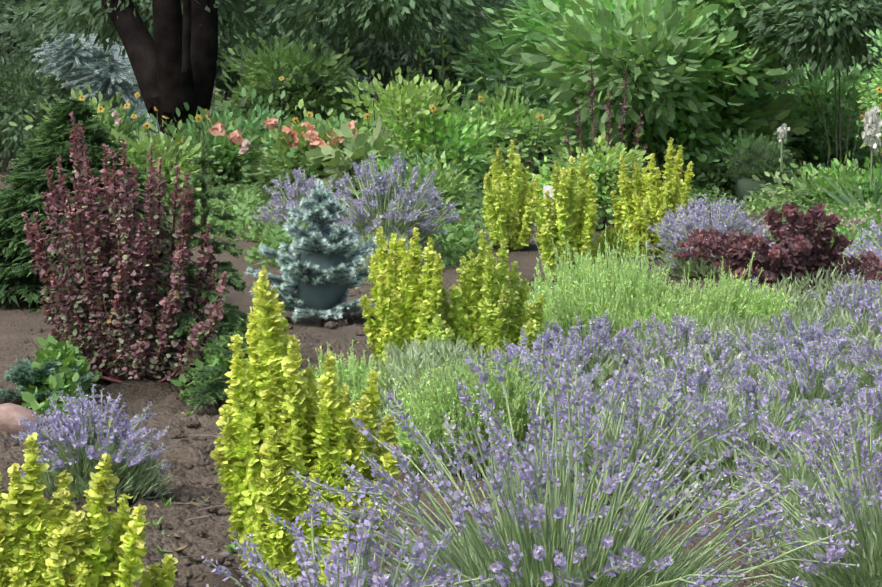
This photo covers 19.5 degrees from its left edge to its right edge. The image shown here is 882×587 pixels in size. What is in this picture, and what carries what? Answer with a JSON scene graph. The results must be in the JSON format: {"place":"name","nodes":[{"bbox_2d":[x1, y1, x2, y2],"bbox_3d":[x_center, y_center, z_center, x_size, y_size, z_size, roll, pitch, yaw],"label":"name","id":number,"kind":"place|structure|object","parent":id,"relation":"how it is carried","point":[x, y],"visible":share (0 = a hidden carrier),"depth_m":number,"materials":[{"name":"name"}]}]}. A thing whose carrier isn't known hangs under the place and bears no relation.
{"place":"outdoors","nodes":[
{"label":"outdoors","id":0,"kind":"place"},
{"bbox_2d":[0,77,881,586],"bbox_3d":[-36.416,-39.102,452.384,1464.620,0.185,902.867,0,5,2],"label":"ground","id":1,"kind":"structure","parent":0,"point":[166,403],"depth_m":6.84,"materials":[{"name":"soil"}]},
{"bbox_2d":[0,358,94,403],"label":"shrub","id":2,"kind":"object","parent":1,"relation":"on","point":[18,375],"visible":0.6,"depth_m":7.15,"materials":[{"name":"green plant"}]},
{"bbox_2d":[9,84,156,159],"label":"shrub","id":3,"kind":"object","parent":1,"relation":"on","point":[109,121],"visible":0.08,"depth_m":18.97,"materials":[{"name":"green plant"}]},
{"bbox_2d":[0,432,177,586],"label":"golden barberry shrub","id":4,"kind":"object","parent":1,"relation":"on","point":[62,546],"visible":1,"depth_m":3.63,"materials":[{"name":"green plant"}]},
{"bbox_2d":[10,383,173,501],"bbox_3d":[-0.756,0.331,5.580,0.362,0.286,0.388,0,5,2],"label":"lavender","id":5,"kind":"object","parent":1,"relation":"on","point":[135,470],"visible":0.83,"depth_m":5.52,"materials":[{"name":"purple plant"}]},
{"bbox_2d":[0,95,193,311],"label":"conifer shrub","id":6,"kind":"object","parent":1,"relation":"on","point":[28,180],"visible":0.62,"depth_m":10.27,"materials":[{"name":"green plant"}]},
{"bbox_2d":[21,111,229,383],"bbox_3d":[-0.921,-0.136,7.572,0.616,0.796,0.312,0,5,2],"label":"purple barberry shrub","id":7,"kind":"object","parent":1,"relation":"on","point":[118,327],"visible":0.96,"depth_m":7.53,"materials":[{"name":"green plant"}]},
{"bbox_2d":[85,120,222,214],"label":"shrub","id":8,"kind":"object","parent":1,"relation":"on","point":[139,152],"visible":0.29,"depth_m":16.36,"materials":[{"name":"green plant"}]},
{"bbox_2d":[154,131,248,347],"bbox_3d":[-0.708,-0.108,7.644,0.339,0.743,0.390,0,5,2],"label":"young fir","id":9,"kind":"object","parent":1,"relation":"on","point":[204,211],"visible":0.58,"depth_m":7.61,"materials":[{"name":"green plant"}]},
{"bbox_2d":[133,87,294,199],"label":"shrub","id":10,"kind":"object","parent":1,"relation":"on","point":[231,165],"visible":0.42,"depth_m":17.21,"materials":[{"name":"green plant"}]},
{"bbox_2d":[177,332,252,410],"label":"shrub","id":11,"kind":"object","parent":1,"relation":"on","point":[210,388],"visible":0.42,"depth_m":7.08,"materials":[{"name":"green plant"}]},
{"bbox_2d":[16,287,447,560],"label":"ground litter","id":12,"kind":"object","parent":1,"relation":"on","point":[230,548],"visible":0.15,"depth_m":5.45,"materials":[{"name":"soil"}]},
{"bbox_2d":[9,267,555,586],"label":"soil clods","id":13,"kind":"object","parent":1,"relation":"on","point":[191,548],"visible":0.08,"depth_m":5.87,"materials":[{"name":"brown soil"}]},
{"bbox_2d":[209,18,382,140],"bbox_3d":[-1.161,-1.573,20.847,1.686,1.394,1.846,0,5,2],"label":"shrub","id":14,"kind":"object","parent":1,"relation":"on","point":[308,82],"visible":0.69,"depth_m":20.59,"materials":[{"name":"green plant"}]},
{"bbox_2d":[251,167,348,240],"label":"lavender","id":15,"kind":"object","parent":1,"relation":"on","point":[300,190],"visible":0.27,"depth_m":12.64,"materials":[{"name":"purple plant"}]},
{"bbox_2d":[210,265,400,586],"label":"golden barberry shrub","id":16,"kind":"object","parent":1,"relation":"on","point":[277,423],"visible":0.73,"depth_m":4.48,"materials":[{"name":"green plant"}]},
{"bbox_2d":[244,179,378,324],"bbox_3d":[-0.486,-0.151,9.674,0.462,0.574,0.455,3,6,29],"label":"blue spruce","id":17,"kind":"object","parent":1,"relation":"on","point":[318,268],"visible":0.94,"depth_m":9.62,"materials":[{"name":"teal plant"}]},
{"bbox_2d":[234,99,389,201],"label":"shrub","id":18,"kind":"object","parent":1,"relation":"on","point":[284,160],"visible":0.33,"depth_m":16.35,"materials":[{"name":"green plant"}]},
{"bbox_2d":[201,492,497,586],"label":"lavender","id":19,"kind":"object","parent":1,"relation":"on","point":[309,575],"visible":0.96,"depth_m":3.81,"materials":[{"name":"purple plant"}]},
{"bbox_2d":[303,339,415,419],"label":"plant","id":20,"kind":"object","parent":1,"relation":"on","point":[350,375],"visible":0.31,"depth_m":6.83,"materials":[{"name":"green plant"}]},
{"bbox_2d":[300,117,432,204],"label":"leafy plant","id":21,"kind":"object","parent":1,"relation":"on","point":[357,149],"visible":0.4,"depth_m":15.70,"materials":[{"name":"green plant"}]},
{"bbox_2d":[16,180,749,414],"bbox_3d":[-0.023,-0.364,13.861,4.560,0.292,14.009,0,5,2],"label":"groundcover","id":22,"kind":"object","parent":1,"relation":"on","point":[461,235],"visible":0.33,"depth_m":12.34,"materials":[{"name":"green plant"}]},
{"bbox_2d":[330,151,459,261],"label":"lavender","id":23,"kind":"object","parent":1,"relation":"on","point":[387,205],"visible":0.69,"depth_m":11.80,"materials":[{"name":"purple plant"}]},
{"bbox_2d":[358,226,453,367],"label":"golden barberry shrub","id":24,"kind":"object","parent":1,"relation":"on","point":[405,299],"visible":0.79,"depth_m":7.59,"materials":[{"name":"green plant"}]},
{"bbox_2d":[32,28,791,161],"bbox_3d":[0.520,-1.627,21.612,7.851,1.314,2.087,0,5,-3],"label":"blue spruce","id":25,"kind":"object","parent":1,"relation":"on","point":[104,78],"visible":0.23,"depth_m":21.31,"materials":[{"name":"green plant"}]},
{"bbox_2d":[321,66,509,198],"bbox_3d":[-0.226,-0.976,16.988,1.515,1.050,1.218,0,5,2],"label":"shrub","id":26,"kind":"object","parent":1,"relation":"on","point":[410,123],"visible":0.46,"depth_m":16.74,"materials":[{"name":"green plant"}]},
{"bbox_2d":[345,148,485,218],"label":"shrub","id":27,"kind":"object","parent":1,"relation":"on","point":[450,185],"visible":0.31,"depth_m":15.15,"materials":[{"name":"green plant"}]},
{"bbox_2d":[0,315,854,434],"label":"stones","id":28,"kind":"object","parent":1,"relation":"on","point":[11,414],"visible":0.12,"depth_m":6.62,"materials":[{"name":"beige stone"}]},
{"bbox_2d":[418,314,455,357],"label":"golden barberry shrub","id":29,"kind":"object","parent":1,"relation":"on","point":[430,332],"visible":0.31,"depth_m":7.51,"materials":[{"name":"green plant"}]},
{"bbox_2d":[0,0,881,171],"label":"tree","id":30,"kind":"object","parent":1,"relation":"on","point":[176,57],"visible":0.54,"depth_m":17.91,"materials":[{"name":"green plant"}]},
{"bbox_2d":[0,0,881,147],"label":"tree row","id":31,"kind":"object","parent":1,"relation":"on","point":[43,4],"depth_m":29.11,"materials":[{"name":"green plant"}]},
{"bbox_2d":[378,335,571,477],"bbox_3d":[0.080,0.251,6.094,0.470,0.337,0.442,0,5,2],"label":"herb patch","id":32,"kind":"object","parent":1,"relation":"on","point":[425,410],"visible":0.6,"depth_m":6.01,"materials":[{"name":"green plant"}]},
{"bbox_2d":[78,76,881,173],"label":"garden flowers","id":33,"kind":"object","parent":1,"relation":"on","point":[236,136],"visible":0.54,"depth_m":16.31,"materials":[{"name":"orange plant"}]},
{"bbox_2d":[438,230,546,366],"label":"golden barberry shrub","id":34,"kind":"object","parent":1,"relation":"on","point":[488,304],"visible":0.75,"depth_m":7.68,"materials":[{"name":"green plant"}]},
{"bbox_2d":[427,74,576,185],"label":"shrub","id":35,"kind":"object","parent":1,"relation":"on","point":[515,128],"visible":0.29,"depth_m":17.77,"materials":[{"name":"green plant"}]},
{"bbox_2d":[427,3,585,176],"bbox_3d":[0.611,-1.716,21.021,1.496,1.528,2.065,-1,5,-14],"label":"shrub","id":36,"kind":"object","parent":1,"relation":"on","point":[490,65],"visible":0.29,"depth_m":20.80,"materials":[{"name":"green plant"}]},
{"bbox_2d":[481,139,541,249],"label":"golden barberry shrub","id":37,"kind":"object","parent":1,"relation":"on","point":[508,210],"visible":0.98,"depth_m":12.96,"materials":[{"name":"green plant"}]},
{"bbox_2d":[515,269,551,301],"bbox_3d":[0.335,0.045,8.612,0.366,0.284,0.522,0,5,2],"label":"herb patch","id":38,"kind":"object","parent":1,"relation":"on","point":[534,285],"depth_m":8.52,"materials":[{"name":"green plant"}]},
{"bbox_2d":[485,327,584,387],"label":"lavender","id":39,"kind":"object","parent":1,"relation":"on","point":[515,351],"visible":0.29,"depth_m":7.02,"materials":[{"name":"purple plant"}]},
{"bbox_2d":[543,186,554,213],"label":"white flower","id":40,"kind":"object","parent":1,"relation":"on","point":[546,188],"visible":0.29,"depth_m":12.62,"materials":[{"name":"white plant"}]},
{"bbox_2d":[269,338,861,586],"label":"lavender","id":41,"kind":"object","parent":1,"relation":"on","point":[587,548],"visible":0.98,"depth_m":3.98,"materials":[{"name":"purple plant"}]},
{"bbox_2d":[531,153,599,281],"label":"golden barberry shrub","id":42,"kind":"object","parent":1,"relation":"on","point":[575,222],"visible":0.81,"depth_m":10.92,"materials":[{"name":"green plant"}]},
{"bbox_2d":[504,339,638,436],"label":"lavender","id":43,"kind":"object","parent":1,"relation":"on","point":[590,375],"visible":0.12,"depth_m":6.27,"materials":[{"name":"purple plant"}]},
{"bbox_2d":[519,128,664,228],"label":"shrub","id":44,"kind":"object","parent":1,"relation":"on","point":[605,171],"visible":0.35,"depth_m":15.30,"materials":[{"name":"green plant"}]},
{"bbox_2d":[541,311,661,396],"bbox_3d":[0.439,0.189,7.231,0.375,0.274,0.407,0,5,2],"label":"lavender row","id":45,"kind":"object","parent":1,"relation":"on","point":[598,338],"visible":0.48,"depth_m":7.17,"materials":[{"name":"purple plant"}]},
{"bbox_2d":[563,57,648,227],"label":"barberry shrub","id":46,"kind":"object","parent":1,"relation":"on","point":[606,107],"visible":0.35,"depth_m":15.74,"materials":[{"name":"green plant"}]},
{"bbox_2d":[590,224,630,275],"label":"clump","id":47,"kind":"object","parent":1,"relation":"on","point":[611,235],"visible":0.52,"depth_m":11.27,"materials":[{"name":"green plant"}]},
{"bbox_2d":[346,226,881,575],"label":"lavender foliage","id":48,"kind":"object","parent":1,"relation":"on","point":[417,354],"visible":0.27,"depth_m":6.85,"materials":[{"name":"green plant"}]},
{"bbox_2d":[537,367,709,509],"bbox_3d":[0.427,0.322,5.679,0.444,0.322,0.388,0,5,2],"label":"lavender","id":49,"kind":"object","parent":1,"relation":"on","point":[589,456],"visible":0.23,"depth_m":5.63,"materials":[{"name":"purple plant"}]},
{"bbox_2d":[402,0,877,171],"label":"sapling canes","id":50,"kind":"object","parent":1,"relation":"on","point":[422,53],"visible":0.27,"depth_m":18.43,"materials":[{"name":"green plant"}]},
{"bbox_2d":[481,0,815,197],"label":"shrub","id":51,"kind":"object","parent":1,"relation":"on","point":[692,72],"visible":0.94,"depth_m":17.90,"materials":[{"name":"green plant"}]},
{"bbox_2d":[516,220,782,356],"bbox_3d":[0.636,0.009,8.168,0.880,0.427,0.761,0,5,2],"label":"herb patch","id":52,"kind":"object","parent":1,"relation":"on","point":[627,297],"visible":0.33,"depth_m":8.05,"materials":[{"name":"green plant"}]},
{"bbox_2d":[610,137,694,258],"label":"barberry shrub","id":53,"kind":"object","parent":1,"relation":"on","point":[638,208],"visible":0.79,"depth_m":12.43,"materials":[{"name":"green plant"}]},
{"bbox_2d":[621,312,733,389],"bbox_3d":[0.662,0.185,7.383,0.392,0.258,0.394,2,5,18],"label":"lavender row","id":54,"kind":"object","parent":1,"relation":"on","point":[685,327],"visible":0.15,"depth_m":7.36,"materials":[{"name":"purple plant"}]},
{"bbox_2d":[674,197,696,226],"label":"lavender","id":55,"kind":"object","parent":1,"relation":"on","point":[690,205],"depth_m":14.35,"materials":[{"name":"purple plant"}]},
{"bbox_2d":[627,332,753,410],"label":"lavender","id":56,"kind":"object","parent":1,"relation":"on","point":[690,365],"visible":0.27,"depth_m":6.35,"materials":[{"name":"purple plant"}]},
{"bbox_2d":[642,194,779,278],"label":"lavender","id":57,"kind":"object","parent":1,"relation":"on","point":[724,222],"visible":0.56,"depth_m":11.38,"materials":[{"name":"purple plant"}]},
{"bbox_2d":[696,159,734,199],"bbox_3d":[1.929,-0.799,18.205,0.394,0.383,0.388,0,5,2],"label":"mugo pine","id":58,"kind":"object","parent":1,"relation":"on","point":[716,171],"visible":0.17,"depth_m":18.09,"materials":[{"name":"green plant"}]},
{"bbox_2d":[661,126,794,200],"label":"shrub","id":59,"kind":"object","parent":1,"relation":"on","point":[724,153],"visible":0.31,"depth_m":17.97,"materials":[{"name":"green plant"}]},
{"bbox_2d":[677,273,798,322],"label":"clump","id":60,"kind":"object","parent":1,"relation":"on","point":[778,302],"visible":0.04,"depth_m":8.16,"materials":[{"name":"green plant"}]},
{"bbox_2d":[721,276,782,302],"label":"clump","id":61,"kind":"object","parent":1,"relation":"on","point":[754,279],"visible":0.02,"depth_m":8.34,"materials":[{"name":"green plant"}]},
{"bbox_2d":[667,368,845,496],"bbox_3d":[0.686,0.317,5.701,0.421,0.320,0.444,0,5,2],"label":"lavender","id":62,"kind":"object","parent":1,"relation":"on","point":[721,406],"visible":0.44,"depth_m":5.63,"materials":[{"name":"purple plant"}]},
{"bbox_2d":[705,326,813,385],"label":"lavender","id":63,"kind":"object","parent":1,"relation":"on","point":[756,348],"visible":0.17,"depth_m":7.33,"materials":[{"name":"purple plant"}]},
{"bbox_2d":[728,140,798,203],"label":"shrub","id":64,"kind":"object","parent":1,"relation":"on","point":[763,158],"visible":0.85,"depth_m":17.68,"materials":[{"name":"green plant"}]},
{"bbox_2d":[672,201,881,312],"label":"barberry shrub","id":65,"kind":"object","parent":1,"relation":"on","point":[809,251],"visible":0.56,"depth_m":9.21,"materials":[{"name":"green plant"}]},
{"bbox_2d":[698,398,881,529],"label":"lavender","id":66,"kind":"object","parent":1,"relation":"on","point":[780,433],"visible":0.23,"depth_m":5.33,"materials":[{"name":"purple plant"}]},
{"bbox_2d":[714,381,881,586],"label":"lavender","id":67,"kind":"object","parent":1,"relation":"on","point":[867,556],"visible":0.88,"depth_m":4.50,"materials":[{"name":"purple plant"}]},
{"bbox_2d":[719,335,877,415],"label":"lavender","id":68,"kind":"object","parent":1,"relation":"on","point":[804,385],"visible":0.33,"depth_m":6.66,"materials":[{"name":"purple plant"}]},
{"bbox_2d":[736,188,881,259],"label":"groundcover","id":69,"kind":"object","parent":1,"relation":"on","point":[858,210],"visible":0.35,"depth_m":15.03,"materials":[{"name":"green plant"}]},
{"bbox_2d":[753,308,866,383],"bbox_3d":[1.049,0.180,7.471,0.399,0.278,0.338,0,5,2],"label":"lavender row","id":70,"kind":"object","parent":1,"relation":"on","point":[811,331],"visible":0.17,"depth_m":7.45,"materials":[{"name":"purple plant"}]},
{"bbox_2d":[741,14,881,112],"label":"shrub","id":71,"kind":"object","parent":1,"relation":"on","point":[804,59],"visible":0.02,"depth_m":21.46,"materials":[{"name":"green plant"}]},
{"bbox_2d":[746,151,881,212],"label":"leafy plant","id":72,"kind":"object","parent":1,"relation":"on","point":[804,192],"visible":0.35,"depth_m":16.32,"materials":[{"name":"green plant"}]},
{"bbox_2d":[747,209,881,247],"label":"leafy plant","id":73,"kind":"object","parent":1,"relation":"on","point":[848,224],"visible":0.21,"depth_m":14.03,"materials":[{"name":"green plant"}]},
{"bbox_2d":[750,53,881,189],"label":"shrub","id":74,"kind":"object","parent":1,"relation":"on","point":[812,142],"visible":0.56,"depth_m":19.15,"materials":[{"name":"green plant"}]},
{"bbox_2d":[775,105,881,208],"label":"flowering plant","id":75,"kind":"object","parent":1,"relation":"on","point":[872,129],"visible":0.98,"depth_m":15.86,"materials":[{"name":"white plant"}]},
{"bbox_2d":[807,270,881,326],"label":"lavender","id":76,"kind":"object","parent":1,"relation":"on","point":[841,297],"visible":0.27,"depth_m":7.95,"materials":[{"name":"purple plant"}]},
{"bbox_2d":[813,362,881,440],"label":"lavender","id":77,"kind":"object","parent":1,"relation":"on","point":[878,380],"visible":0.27,"depth_m":5.81,"materials":[{"name":"purple plant"}]},
{"bbox_2d":[836,325,881,403],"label":"lavender","id":78,"kind":"object","parent":1,"relation":"on","point":[865,375],"visible":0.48,"depth_m":7.08,"materials":[{"name":"purple plant"}]},
{"bbox_2d":[840,219,881,286],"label":"lavender","id":79,"kind":"object","parent":1,"relation":"on","point":[851,250],"visible":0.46,"depth_m":10.32,"materials":[{"name":"purple plant"}]},
{"bbox_2d":[842,279,881,349],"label":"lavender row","id":80,"kind":"object","parent":1,"relation":"on","point":[877,316],"visible":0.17,"depth_m":7.79,"materials":[{"name":"purple plant"}]},
{"bbox_2d":[855,27,881,154],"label":"shrub","id":81,"kind":"object","parent":1,"relation":"on","point":[873,84],"visible":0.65,"depth_m":16.93,"materials":[{"name":"green plant"}]}
]}

